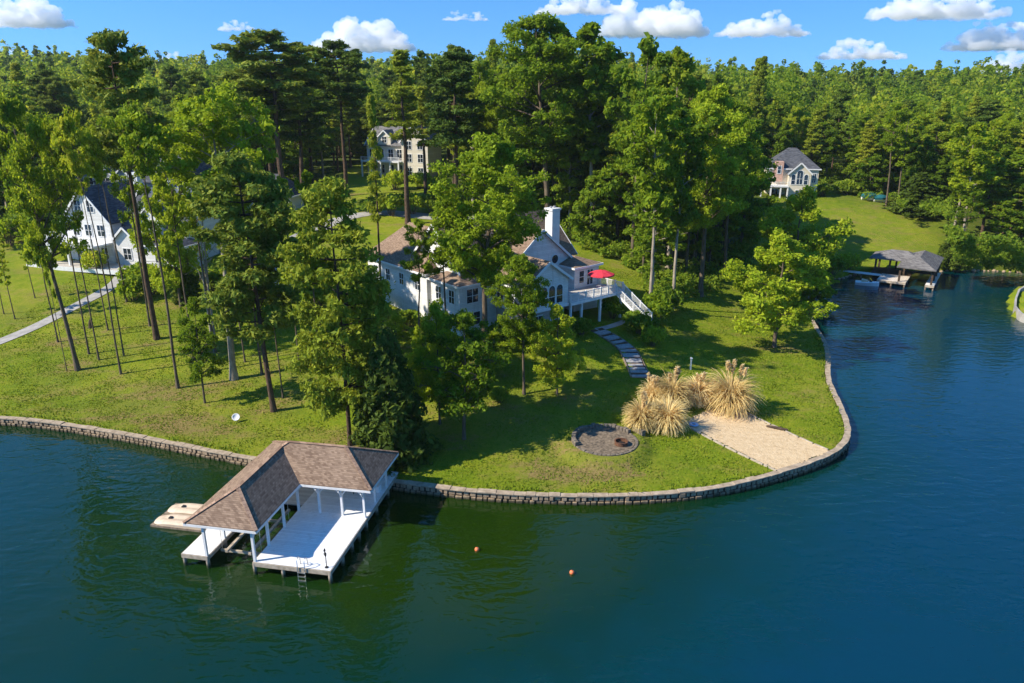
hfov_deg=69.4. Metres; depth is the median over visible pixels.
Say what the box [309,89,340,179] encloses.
pine tree
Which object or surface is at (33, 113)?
deciduous tree
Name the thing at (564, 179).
deciduous tree
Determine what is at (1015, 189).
pine tree
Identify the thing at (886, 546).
water
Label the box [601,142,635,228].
deciduous tree
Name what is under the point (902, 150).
deciduous tree
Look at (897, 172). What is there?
deciduous tree
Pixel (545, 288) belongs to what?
window
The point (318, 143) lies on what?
pine tree
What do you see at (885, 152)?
deciduous tree
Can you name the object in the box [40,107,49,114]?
deciduous tree
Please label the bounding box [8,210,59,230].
shrub
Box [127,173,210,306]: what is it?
deciduous tree
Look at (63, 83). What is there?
pine tree
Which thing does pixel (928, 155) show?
pine tree
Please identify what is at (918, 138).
deciduous tree
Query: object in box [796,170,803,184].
window
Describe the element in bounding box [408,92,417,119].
pine tree
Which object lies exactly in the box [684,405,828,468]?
sand
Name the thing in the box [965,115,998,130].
pine tree
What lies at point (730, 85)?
deciduous tree
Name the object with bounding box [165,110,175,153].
deciduous tree
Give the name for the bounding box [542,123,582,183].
deciduous tree
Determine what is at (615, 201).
deciduous tree
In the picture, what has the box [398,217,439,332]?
deciduous tree
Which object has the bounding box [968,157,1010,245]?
pine tree
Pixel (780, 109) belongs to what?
pine tree
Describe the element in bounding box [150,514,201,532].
jet ski float
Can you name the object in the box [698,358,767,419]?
pampas grass
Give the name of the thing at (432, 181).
shrub
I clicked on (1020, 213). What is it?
deciduous tree
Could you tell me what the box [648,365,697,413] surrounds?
pampas grass
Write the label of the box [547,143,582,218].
pine tree
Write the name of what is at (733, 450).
timber edging
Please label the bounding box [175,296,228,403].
deciduous tree
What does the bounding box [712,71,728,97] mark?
deciduous tree
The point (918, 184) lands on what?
cedar tree
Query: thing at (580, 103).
pine tree
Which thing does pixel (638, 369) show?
garden steps
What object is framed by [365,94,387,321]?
pine tree
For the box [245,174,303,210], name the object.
cottage
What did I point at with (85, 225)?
window
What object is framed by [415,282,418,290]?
window
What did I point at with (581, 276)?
window
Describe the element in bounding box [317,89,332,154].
pine tree
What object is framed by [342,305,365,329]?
shrub
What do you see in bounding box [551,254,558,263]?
round window
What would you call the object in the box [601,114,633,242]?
pine tree
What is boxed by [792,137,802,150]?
deciduous tree
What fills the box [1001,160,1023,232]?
pine tree
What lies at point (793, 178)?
window
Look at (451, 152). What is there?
deciduous tree
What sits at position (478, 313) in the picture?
window
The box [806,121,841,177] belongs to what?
deciduous tree
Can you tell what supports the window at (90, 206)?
in the gabled house at (127, 255)
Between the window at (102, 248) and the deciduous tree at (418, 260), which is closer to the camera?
the deciduous tree at (418, 260)
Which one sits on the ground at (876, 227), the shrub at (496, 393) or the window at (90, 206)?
the shrub at (496, 393)
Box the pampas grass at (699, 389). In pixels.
[681,371,718,408]
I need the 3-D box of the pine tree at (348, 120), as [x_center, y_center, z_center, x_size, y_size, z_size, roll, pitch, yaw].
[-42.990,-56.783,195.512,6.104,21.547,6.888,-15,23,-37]
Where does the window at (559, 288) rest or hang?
in the white house at (562, 267)
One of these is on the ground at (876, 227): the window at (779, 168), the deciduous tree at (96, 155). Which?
the deciduous tree at (96, 155)
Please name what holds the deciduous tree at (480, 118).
on the ground at (876, 227)
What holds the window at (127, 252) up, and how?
in the gabled house at (127, 255)
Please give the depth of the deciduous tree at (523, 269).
69.32 m
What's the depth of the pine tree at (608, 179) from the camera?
135.88 m
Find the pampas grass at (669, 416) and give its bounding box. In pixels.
[646,394,692,437]
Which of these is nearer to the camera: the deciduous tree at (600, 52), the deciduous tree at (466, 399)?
the deciduous tree at (466, 399)
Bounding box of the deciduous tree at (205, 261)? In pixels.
[188,188,216,334]
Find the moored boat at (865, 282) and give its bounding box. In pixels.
[855,278,878,285]
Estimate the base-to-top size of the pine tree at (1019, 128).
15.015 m
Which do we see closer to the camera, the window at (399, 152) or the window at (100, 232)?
the window at (100, 232)
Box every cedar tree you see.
[170,263,203,305]
[347,323,444,475]
[881,172,945,217]
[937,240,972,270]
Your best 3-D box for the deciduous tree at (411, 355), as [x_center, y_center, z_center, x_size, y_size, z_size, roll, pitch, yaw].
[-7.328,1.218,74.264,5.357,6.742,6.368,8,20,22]
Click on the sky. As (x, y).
(902, 33)
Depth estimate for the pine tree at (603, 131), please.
123.96 m
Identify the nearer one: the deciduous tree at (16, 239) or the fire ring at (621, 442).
the fire ring at (621, 442)
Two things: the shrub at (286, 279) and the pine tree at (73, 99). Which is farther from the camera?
the pine tree at (73, 99)
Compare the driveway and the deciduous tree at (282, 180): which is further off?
the driveway
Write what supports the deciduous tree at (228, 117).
on the ground at (876, 227)
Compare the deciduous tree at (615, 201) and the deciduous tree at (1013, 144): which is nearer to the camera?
the deciduous tree at (615, 201)
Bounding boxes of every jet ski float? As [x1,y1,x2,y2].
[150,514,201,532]
[164,503,202,514]
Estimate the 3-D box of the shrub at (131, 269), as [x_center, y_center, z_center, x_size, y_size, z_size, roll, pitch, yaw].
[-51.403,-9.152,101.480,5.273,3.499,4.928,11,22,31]
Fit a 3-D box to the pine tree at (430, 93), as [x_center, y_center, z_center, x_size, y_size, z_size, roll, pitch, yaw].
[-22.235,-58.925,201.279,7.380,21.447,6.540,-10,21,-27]
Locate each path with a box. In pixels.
[0,276,125,343]
[595,320,624,330]
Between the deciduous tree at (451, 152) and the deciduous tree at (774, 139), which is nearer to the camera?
the deciduous tree at (451, 152)
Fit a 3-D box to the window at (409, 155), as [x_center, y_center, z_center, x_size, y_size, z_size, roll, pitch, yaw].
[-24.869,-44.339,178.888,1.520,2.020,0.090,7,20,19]
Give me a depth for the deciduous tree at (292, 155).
161.43 m
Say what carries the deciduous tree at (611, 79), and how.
on the ground at (876, 227)
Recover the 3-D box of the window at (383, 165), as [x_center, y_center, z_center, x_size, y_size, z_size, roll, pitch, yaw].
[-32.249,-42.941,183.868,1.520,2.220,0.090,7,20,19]
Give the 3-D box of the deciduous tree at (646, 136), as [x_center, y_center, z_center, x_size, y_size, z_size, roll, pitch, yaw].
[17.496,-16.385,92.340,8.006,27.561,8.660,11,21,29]
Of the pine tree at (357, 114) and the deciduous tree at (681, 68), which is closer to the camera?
the deciduous tree at (681, 68)
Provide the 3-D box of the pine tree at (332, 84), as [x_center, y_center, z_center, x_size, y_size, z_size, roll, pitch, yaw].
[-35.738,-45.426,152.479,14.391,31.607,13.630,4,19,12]
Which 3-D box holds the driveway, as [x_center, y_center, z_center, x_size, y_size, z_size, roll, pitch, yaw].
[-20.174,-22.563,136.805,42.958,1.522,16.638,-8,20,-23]
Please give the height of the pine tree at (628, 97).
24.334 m
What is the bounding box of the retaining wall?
[1013,286,1023,322]
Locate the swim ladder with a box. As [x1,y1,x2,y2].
[296,557,307,581]
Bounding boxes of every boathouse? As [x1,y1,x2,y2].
[181,440,398,583]
[839,249,943,290]
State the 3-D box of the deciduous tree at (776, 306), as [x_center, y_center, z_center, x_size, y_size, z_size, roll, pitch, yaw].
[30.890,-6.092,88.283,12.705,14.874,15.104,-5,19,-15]
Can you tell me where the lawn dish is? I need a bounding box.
[232,413,239,420]
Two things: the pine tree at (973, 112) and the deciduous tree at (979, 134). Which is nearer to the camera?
the deciduous tree at (979, 134)
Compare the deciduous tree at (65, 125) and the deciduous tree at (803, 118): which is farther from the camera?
the deciduous tree at (803, 118)
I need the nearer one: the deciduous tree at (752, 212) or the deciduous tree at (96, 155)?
the deciduous tree at (96, 155)
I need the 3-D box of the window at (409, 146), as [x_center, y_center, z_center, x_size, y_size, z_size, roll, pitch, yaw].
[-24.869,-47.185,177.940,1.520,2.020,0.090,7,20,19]
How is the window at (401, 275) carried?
in the white house at (562, 267)
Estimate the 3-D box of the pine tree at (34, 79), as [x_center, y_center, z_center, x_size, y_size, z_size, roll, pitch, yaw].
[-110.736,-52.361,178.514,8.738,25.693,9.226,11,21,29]
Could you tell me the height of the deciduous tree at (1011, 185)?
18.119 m
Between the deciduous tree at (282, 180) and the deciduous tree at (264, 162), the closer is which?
the deciduous tree at (282, 180)
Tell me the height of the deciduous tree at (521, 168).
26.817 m
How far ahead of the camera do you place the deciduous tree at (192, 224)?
77.74 m
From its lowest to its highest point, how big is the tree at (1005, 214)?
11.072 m
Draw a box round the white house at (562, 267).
[368,206,652,335]
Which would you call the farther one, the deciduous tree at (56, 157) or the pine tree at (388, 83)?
the pine tree at (388, 83)
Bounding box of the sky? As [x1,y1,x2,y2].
[0,0,1023,77]
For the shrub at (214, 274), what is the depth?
98.52 m
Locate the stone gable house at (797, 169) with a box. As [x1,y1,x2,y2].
[760,148,821,198]
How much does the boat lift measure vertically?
2.740 m
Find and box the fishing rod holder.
[323,548,327,568]
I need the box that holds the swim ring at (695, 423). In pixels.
[689,422,698,426]
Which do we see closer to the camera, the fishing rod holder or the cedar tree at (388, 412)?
the fishing rod holder
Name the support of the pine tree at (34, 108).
on the ground at (876, 227)
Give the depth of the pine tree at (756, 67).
205.94 m
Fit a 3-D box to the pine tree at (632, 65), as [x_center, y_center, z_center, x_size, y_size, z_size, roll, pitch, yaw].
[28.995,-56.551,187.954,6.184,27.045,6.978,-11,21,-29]
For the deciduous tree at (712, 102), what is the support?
on the ground at (876, 227)
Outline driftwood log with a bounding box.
[766,425,787,430]
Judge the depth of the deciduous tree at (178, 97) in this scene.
158.39 m
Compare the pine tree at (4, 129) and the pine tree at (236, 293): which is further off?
the pine tree at (4, 129)
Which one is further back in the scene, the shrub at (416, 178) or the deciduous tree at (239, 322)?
the shrub at (416, 178)
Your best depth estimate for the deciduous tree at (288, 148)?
170.90 m
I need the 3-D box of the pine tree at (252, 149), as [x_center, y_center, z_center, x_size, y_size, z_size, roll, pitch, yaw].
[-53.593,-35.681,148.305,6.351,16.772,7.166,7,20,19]
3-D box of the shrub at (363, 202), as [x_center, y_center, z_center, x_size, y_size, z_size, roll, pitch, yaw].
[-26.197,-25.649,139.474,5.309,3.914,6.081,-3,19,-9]
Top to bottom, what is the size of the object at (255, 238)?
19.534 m
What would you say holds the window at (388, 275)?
in the white house at (562, 267)
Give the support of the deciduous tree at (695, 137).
on the ground at (876, 227)
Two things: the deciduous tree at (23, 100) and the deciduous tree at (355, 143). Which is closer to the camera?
the deciduous tree at (23, 100)
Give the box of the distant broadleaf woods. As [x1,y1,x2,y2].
[0,39,1023,162]
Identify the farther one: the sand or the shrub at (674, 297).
the shrub at (674, 297)
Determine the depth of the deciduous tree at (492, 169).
73.11 m
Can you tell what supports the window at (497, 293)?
in the white house at (562, 267)
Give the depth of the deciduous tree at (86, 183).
84.89 m
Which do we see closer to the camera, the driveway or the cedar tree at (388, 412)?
the cedar tree at (388, 412)
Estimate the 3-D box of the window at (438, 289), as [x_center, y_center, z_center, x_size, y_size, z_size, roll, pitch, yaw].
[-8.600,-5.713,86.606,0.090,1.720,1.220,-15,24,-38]
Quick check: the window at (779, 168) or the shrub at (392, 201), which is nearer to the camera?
the shrub at (392, 201)
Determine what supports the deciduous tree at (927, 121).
on the ground at (876, 227)
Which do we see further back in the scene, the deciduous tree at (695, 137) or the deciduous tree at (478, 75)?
the deciduous tree at (478, 75)
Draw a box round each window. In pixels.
[73,199,81,210]
[73,228,80,235]
[84,224,92,236]
[85,200,94,212]
[96,224,105,236]
[100,247,109,259]
[102,177,110,183]
[122,248,132,260]
[379,164,384,172]
[381,136,386,142]
[385,267,390,280]
[388,149,393,156]
[396,149,401,158]
[399,272,403,285]
[407,141,411,149]
[408,154,411,161]
[408,167,412,175]
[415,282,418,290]
[417,154,422,162]
[435,285,441,298]
[448,289,454,304]
[466,287,478,304]
[471,310,480,325]
[496,284,503,301]
[540,287,547,307]
[548,285,555,304]
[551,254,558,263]
[556,283,562,303]
[578,270,584,283]
[586,268,593,285]
[771,188,778,193]
[777,166,781,173]
[790,174,795,184]
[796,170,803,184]
[803,174,808,184]
[811,173,816,182]
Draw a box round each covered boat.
[861,193,876,199]
[873,195,885,201]
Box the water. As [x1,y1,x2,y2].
[0,270,1023,682]
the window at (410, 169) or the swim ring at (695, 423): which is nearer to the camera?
the swim ring at (695, 423)
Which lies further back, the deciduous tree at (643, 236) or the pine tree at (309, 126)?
the pine tree at (309, 126)
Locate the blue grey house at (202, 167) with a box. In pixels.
[75,155,218,192]
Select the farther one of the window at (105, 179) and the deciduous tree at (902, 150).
the deciduous tree at (902, 150)
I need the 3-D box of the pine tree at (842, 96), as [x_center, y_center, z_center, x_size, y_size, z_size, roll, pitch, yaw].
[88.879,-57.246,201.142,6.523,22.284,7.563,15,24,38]
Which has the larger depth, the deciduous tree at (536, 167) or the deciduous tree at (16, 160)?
the deciduous tree at (536, 167)
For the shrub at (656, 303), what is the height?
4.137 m
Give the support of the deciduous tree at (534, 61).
on the ground at (876, 227)
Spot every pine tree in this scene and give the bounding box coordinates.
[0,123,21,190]
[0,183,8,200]
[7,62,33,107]
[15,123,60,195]
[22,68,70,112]
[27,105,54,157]
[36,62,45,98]
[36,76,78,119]
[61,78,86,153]
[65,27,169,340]
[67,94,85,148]
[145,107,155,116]
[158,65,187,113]
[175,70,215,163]
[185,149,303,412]
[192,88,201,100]
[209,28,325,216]
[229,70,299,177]
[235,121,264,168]
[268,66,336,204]
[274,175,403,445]
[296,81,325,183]
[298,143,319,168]
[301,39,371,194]
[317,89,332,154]
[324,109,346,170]
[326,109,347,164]
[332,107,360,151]
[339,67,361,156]
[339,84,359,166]
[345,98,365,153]
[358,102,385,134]
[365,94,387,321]
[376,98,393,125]
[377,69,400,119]
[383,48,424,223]
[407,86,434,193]
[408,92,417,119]
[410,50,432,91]
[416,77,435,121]
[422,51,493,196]
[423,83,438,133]
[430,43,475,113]
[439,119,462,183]
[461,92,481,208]
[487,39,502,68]
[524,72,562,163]
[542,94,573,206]
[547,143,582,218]
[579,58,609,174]
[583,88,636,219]
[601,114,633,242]
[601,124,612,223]
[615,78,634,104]
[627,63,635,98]
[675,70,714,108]
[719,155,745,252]
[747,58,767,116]
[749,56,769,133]
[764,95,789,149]
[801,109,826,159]
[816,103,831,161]
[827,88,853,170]
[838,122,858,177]
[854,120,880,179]
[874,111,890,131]
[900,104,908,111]
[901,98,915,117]
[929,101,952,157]
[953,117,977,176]
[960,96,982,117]
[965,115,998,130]
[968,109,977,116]
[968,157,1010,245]
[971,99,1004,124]
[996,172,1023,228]
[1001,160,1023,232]
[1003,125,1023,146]
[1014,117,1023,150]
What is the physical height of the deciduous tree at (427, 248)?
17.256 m
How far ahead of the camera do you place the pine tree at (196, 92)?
162.50 m
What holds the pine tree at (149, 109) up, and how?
on the ground at (876, 227)
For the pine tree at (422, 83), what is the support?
on the ground at (876, 227)
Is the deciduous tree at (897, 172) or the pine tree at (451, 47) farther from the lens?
the deciduous tree at (897, 172)
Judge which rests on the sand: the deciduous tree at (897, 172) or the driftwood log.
the driftwood log
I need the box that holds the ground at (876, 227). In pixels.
[0,121,1023,493]
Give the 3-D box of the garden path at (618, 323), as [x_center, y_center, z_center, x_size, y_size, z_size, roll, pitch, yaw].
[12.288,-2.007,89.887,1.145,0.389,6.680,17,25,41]
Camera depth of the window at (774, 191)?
170.69 m
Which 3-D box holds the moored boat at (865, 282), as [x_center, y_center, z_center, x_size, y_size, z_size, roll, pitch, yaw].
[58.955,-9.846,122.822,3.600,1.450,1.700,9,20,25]
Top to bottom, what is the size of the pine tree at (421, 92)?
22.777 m
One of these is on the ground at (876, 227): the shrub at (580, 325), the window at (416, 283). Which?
the shrub at (580, 325)
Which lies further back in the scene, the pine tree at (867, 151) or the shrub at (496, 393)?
the pine tree at (867, 151)
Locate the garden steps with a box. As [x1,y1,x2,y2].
[590,328,650,377]
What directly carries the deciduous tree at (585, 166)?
on the ground at (876, 227)
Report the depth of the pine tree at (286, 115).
133.87 m
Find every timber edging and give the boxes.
[690,427,776,470]
[742,409,827,449]
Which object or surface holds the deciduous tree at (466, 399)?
on the ground at (876, 227)
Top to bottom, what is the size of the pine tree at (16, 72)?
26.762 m
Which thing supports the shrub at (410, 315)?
on the ground at (876, 227)
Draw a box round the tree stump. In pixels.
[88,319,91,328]
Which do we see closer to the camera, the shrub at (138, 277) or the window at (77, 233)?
the shrub at (138, 277)
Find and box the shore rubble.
[834,269,1020,278]
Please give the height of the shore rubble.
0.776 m
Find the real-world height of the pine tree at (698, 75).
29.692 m
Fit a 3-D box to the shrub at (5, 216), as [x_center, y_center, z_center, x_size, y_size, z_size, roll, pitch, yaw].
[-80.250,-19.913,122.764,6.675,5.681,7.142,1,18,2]
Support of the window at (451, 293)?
in the white house at (562, 267)
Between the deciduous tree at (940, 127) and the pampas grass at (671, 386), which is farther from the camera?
the deciduous tree at (940, 127)
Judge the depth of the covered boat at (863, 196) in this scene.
166.88 m
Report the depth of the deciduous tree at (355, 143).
208.02 m
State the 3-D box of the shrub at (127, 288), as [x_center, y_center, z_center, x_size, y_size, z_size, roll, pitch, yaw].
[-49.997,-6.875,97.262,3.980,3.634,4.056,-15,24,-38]
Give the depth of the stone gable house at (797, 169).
168.40 m
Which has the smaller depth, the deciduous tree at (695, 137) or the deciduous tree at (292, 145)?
the deciduous tree at (695, 137)
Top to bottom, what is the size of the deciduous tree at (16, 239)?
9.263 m
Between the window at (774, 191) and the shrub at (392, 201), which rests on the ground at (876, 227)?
the shrub at (392, 201)
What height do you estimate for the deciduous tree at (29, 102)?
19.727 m
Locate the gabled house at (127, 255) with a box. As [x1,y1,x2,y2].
[26,172,219,274]
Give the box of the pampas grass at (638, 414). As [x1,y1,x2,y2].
[620,391,661,432]
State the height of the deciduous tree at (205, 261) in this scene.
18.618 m
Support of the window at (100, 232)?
in the gabled house at (127, 255)
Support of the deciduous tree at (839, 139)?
on the ground at (876, 227)
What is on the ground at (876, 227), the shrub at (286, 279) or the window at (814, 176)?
the shrub at (286, 279)
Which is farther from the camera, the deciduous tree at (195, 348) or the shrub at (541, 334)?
the shrub at (541, 334)
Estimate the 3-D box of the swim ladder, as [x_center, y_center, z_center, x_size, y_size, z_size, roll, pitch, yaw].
[-13.600,15.185,48.230,0.564,2.702,0.572,3,19,10]
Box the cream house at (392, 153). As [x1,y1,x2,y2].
[361,125,441,176]
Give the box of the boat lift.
[220,502,289,555]
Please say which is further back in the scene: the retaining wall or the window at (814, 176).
the window at (814, 176)
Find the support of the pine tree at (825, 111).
on the ground at (876, 227)
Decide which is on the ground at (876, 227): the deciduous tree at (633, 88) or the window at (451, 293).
the deciduous tree at (633, 88)
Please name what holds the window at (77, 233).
in the gabled house at (127, 255)
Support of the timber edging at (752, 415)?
on the ground at (876, 227)
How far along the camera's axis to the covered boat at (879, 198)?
165.48 m
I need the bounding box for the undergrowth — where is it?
[0,162,1023,298]
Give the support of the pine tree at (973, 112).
on the ground at (876, 227)
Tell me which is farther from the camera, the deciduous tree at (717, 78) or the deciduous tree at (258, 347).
the deciduous tree at (717, 78)
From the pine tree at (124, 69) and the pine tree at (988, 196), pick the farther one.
the pine tree at (988, 196)
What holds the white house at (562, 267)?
on the ground at (876, 227)
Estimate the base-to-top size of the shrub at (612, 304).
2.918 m
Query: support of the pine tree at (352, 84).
on the ground at (876, 227)
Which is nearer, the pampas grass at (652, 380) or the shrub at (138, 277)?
the pampas grass at (652, 380)
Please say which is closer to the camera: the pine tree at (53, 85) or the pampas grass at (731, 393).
the pampas grass at (731, 393)
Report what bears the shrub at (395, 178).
on the ground at (876, 227)
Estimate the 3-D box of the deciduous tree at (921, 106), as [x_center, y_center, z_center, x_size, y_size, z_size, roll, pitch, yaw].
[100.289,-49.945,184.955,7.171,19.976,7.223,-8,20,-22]
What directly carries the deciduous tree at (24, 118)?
on the ground at (876, 227)
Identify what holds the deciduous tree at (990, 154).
on the ground at (876, 227)
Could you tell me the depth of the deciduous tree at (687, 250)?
115.37 m
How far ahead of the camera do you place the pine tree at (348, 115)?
204.64 m
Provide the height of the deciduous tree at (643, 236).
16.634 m
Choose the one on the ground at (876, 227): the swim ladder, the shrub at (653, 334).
the shrub at (653, 334)
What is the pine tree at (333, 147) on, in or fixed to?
on the ground at (876, 227)
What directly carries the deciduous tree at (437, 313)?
on the ground at (876, 227)
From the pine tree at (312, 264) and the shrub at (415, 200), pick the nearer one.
the pine tree at (312, 264)
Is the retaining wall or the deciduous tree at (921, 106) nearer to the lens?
the retaining wall
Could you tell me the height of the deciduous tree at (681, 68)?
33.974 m
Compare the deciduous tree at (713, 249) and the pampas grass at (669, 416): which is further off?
the deciduous tree at (713, 249)
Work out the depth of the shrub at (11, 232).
116.53 m
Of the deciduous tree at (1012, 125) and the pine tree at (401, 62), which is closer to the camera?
the pine tree at (401, 62)
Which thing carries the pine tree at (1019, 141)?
on the ground at (876, 227)
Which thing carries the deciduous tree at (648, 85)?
on the ground at (876, 227)
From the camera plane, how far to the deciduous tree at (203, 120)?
69.69 m
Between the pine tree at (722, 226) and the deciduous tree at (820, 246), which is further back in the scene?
the pine tree at (722, 226)
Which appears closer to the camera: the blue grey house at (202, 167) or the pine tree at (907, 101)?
the blue grey house at (202, 167)
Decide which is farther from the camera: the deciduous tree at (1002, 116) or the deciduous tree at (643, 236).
the deciduous tree at (1002, 116)
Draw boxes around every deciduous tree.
[0,91,89,370]
[0,179,12,218]
[0,238,15,318]
[0,269,4,313]
[2,98,40,170]
[3,90,25,132]
[14,231,35,297]
[17,173,58,341]
[19,94,27,111]
[23,109,55,209]
[25,99,44,115]
[31,112,89,354]
[33,197,67,370]
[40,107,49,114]
[48,113,83,148]
[49,116,99,360]
[50,105,121,374]
[67,160,108,329]
[80,124,124,355]
[86,144,127,302]
[96,99,179,388]
[107,141,150,326]
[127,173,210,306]
[145,79,279,380]
[149,137,196,333]
[164,142,216,352]
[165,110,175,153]
[167,93,194,153]
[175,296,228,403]
[188,188,216,334]
[211,97,235,153]
[214,221,245,362]
[218,169,263,374]
[230,113,256,146]
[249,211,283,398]
[252,145,281,168]
[254,125,275,151]
[273,142,308,174]
[274,149,314,183]
[275,113,314,176]
[276,175,306,371]
[294,169,326,331]
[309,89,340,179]
[345,119,367,159]
[380,314,414,345]
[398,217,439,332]
[404,297,467,424]
[405,333,459,372]
[413,308,511,439]
[420,199,467,310]
[426,132,551,346]
[447,144,464,191]
[448,108,492,215]
[465,59,490,97]
[469,331,511,369]
[474,81,491,201]
[476,11,609,207]
[480,65,516,158]
[484,65,494,77]
[484,253,551,394]
[489,76,541,176]
[511,170,563,212]
[519,119,540,200]
[519,301,586,394]
[537,80,554,196]
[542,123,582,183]
[549,21,632,217]
[549,133,586,231]
[566,170,618,239]
[575,101,595,212]
[594,32,679,256]
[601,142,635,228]
[603,162,628,230]
[605,72,626,99]
[622,95,691,293]
[622,113,659,273]
[622,186,694,287]
[631,74,653,124]
[650,45,705,268]
[651,83,772,296]
[656,107,717,308]
[658,193,703,269]
[670,111,721,271]
[685,204,714,265]
[698,217,735,264]
[706,97,770,267]
[711,80,738,99]
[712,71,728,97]
[714,108,762,242]
[719,227,838,347]
[723,118,780,258]
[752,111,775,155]
[755,184,855,290]
[762,123,793,158]
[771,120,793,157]
[783,107,811,150]
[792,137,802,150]
[798,269,841,314]
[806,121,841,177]
[821,132,842,175]
[842,117,874,169]
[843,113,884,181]
[850,153,890,191]
[859,137,888,176]
[861,115,914,191]
[874,102,915,206]
[886,116,905,187]
[892,111,924,192]
[894,138,913,174]
[895,152,920,187]
[902,129,939,170]
[905,101,930,145]
[905,113,934,154]
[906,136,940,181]
[911,121,956,183]
[931,156,955,198]
[945,122,1001,230]
[947,137,997,224]
[956,192,988,230]
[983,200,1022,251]
[985,118,1010,157]
[991,154,1023,233]
[996,112,1022,156]
[998,114,1023,146]
[998,143,1016,176]
[998,147,1023,224]
[1000,142,1023,156]
[1007,170,1023,237]
[1011,184,1023,239]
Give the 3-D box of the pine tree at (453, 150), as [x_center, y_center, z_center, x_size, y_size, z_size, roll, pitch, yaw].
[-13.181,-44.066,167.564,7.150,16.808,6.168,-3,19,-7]
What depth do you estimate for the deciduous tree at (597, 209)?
120.65 m
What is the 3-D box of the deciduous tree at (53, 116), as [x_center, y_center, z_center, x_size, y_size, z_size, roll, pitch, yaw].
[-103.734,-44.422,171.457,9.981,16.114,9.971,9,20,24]
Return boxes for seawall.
[0,296,850,505]
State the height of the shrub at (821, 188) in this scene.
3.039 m
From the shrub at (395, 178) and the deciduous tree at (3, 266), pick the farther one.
the shrub at (395, 178)
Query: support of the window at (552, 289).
in the white house at (562, 267)
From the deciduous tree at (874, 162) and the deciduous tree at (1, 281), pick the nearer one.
the deciduous tree at (1, 281)
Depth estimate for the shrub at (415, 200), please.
137.37 m
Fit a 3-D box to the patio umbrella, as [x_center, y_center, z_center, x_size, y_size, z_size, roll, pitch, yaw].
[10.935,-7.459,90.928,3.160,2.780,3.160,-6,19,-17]
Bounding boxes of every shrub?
[0,214,28,245]
[3,205,22,217]
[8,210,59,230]
[80,249,108,269]
[115,261,152,279]
[115,277,143,300]
[128,270,160,294]
[193,266,222,290]
[240,304,264,326]
[278,267,295,285]
[295,281,343,307]
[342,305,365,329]
[359,194,385,211]
[378,192,402,216]
[380,169,409,189]
[389,309,422,330]
[398,190,425,213]
[408,171,432,187]
[421,191,440,213]
[427,175,444,186]
[487,320,512,346]
[487,385,510,402]
[513,331,545,350]
[544,322,566,345]
[570,317,595,334]
[601,296,625,318]
[622,310,660,334]
[638,291,673,319]
[640,325,666,346]
[646,284,687,307]
[816,184,832,195]
[820,256,848,276]
[833,178,859,194]
[837,252,861,269]
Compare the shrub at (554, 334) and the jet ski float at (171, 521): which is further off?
the shrub at (554, 334)
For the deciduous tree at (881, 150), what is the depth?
174.25 m
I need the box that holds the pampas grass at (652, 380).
[636,372,666,405]
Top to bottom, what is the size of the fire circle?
0.856 m
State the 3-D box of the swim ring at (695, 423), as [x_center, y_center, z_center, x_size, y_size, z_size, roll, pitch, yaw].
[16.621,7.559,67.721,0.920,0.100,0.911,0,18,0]
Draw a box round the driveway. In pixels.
[289,211,473,236]
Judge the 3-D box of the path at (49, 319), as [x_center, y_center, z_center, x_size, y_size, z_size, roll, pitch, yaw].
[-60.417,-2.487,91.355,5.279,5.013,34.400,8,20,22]
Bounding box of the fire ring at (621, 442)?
[614,438,627,446]
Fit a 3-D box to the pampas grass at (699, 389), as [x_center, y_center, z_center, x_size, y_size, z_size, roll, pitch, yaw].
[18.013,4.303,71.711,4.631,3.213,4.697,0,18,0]
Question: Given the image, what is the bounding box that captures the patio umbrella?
[588,270,614,277]
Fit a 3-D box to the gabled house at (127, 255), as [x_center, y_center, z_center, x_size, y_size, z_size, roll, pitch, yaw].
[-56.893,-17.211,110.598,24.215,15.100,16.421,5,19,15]
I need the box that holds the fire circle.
[571,423,637,455]
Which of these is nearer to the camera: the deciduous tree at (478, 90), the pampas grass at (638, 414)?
the pampas grass at (638, 414)
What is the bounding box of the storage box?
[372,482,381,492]
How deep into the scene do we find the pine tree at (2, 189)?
121.22 m
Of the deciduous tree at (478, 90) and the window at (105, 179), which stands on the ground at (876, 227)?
the deciduous tree at (478, 90)
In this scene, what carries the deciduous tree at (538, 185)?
on the ground at (876, 227)
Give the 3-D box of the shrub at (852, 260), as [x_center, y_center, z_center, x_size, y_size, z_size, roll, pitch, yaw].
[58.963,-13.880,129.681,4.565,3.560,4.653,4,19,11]
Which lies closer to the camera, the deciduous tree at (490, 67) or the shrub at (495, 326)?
the shrub at (495, 326)

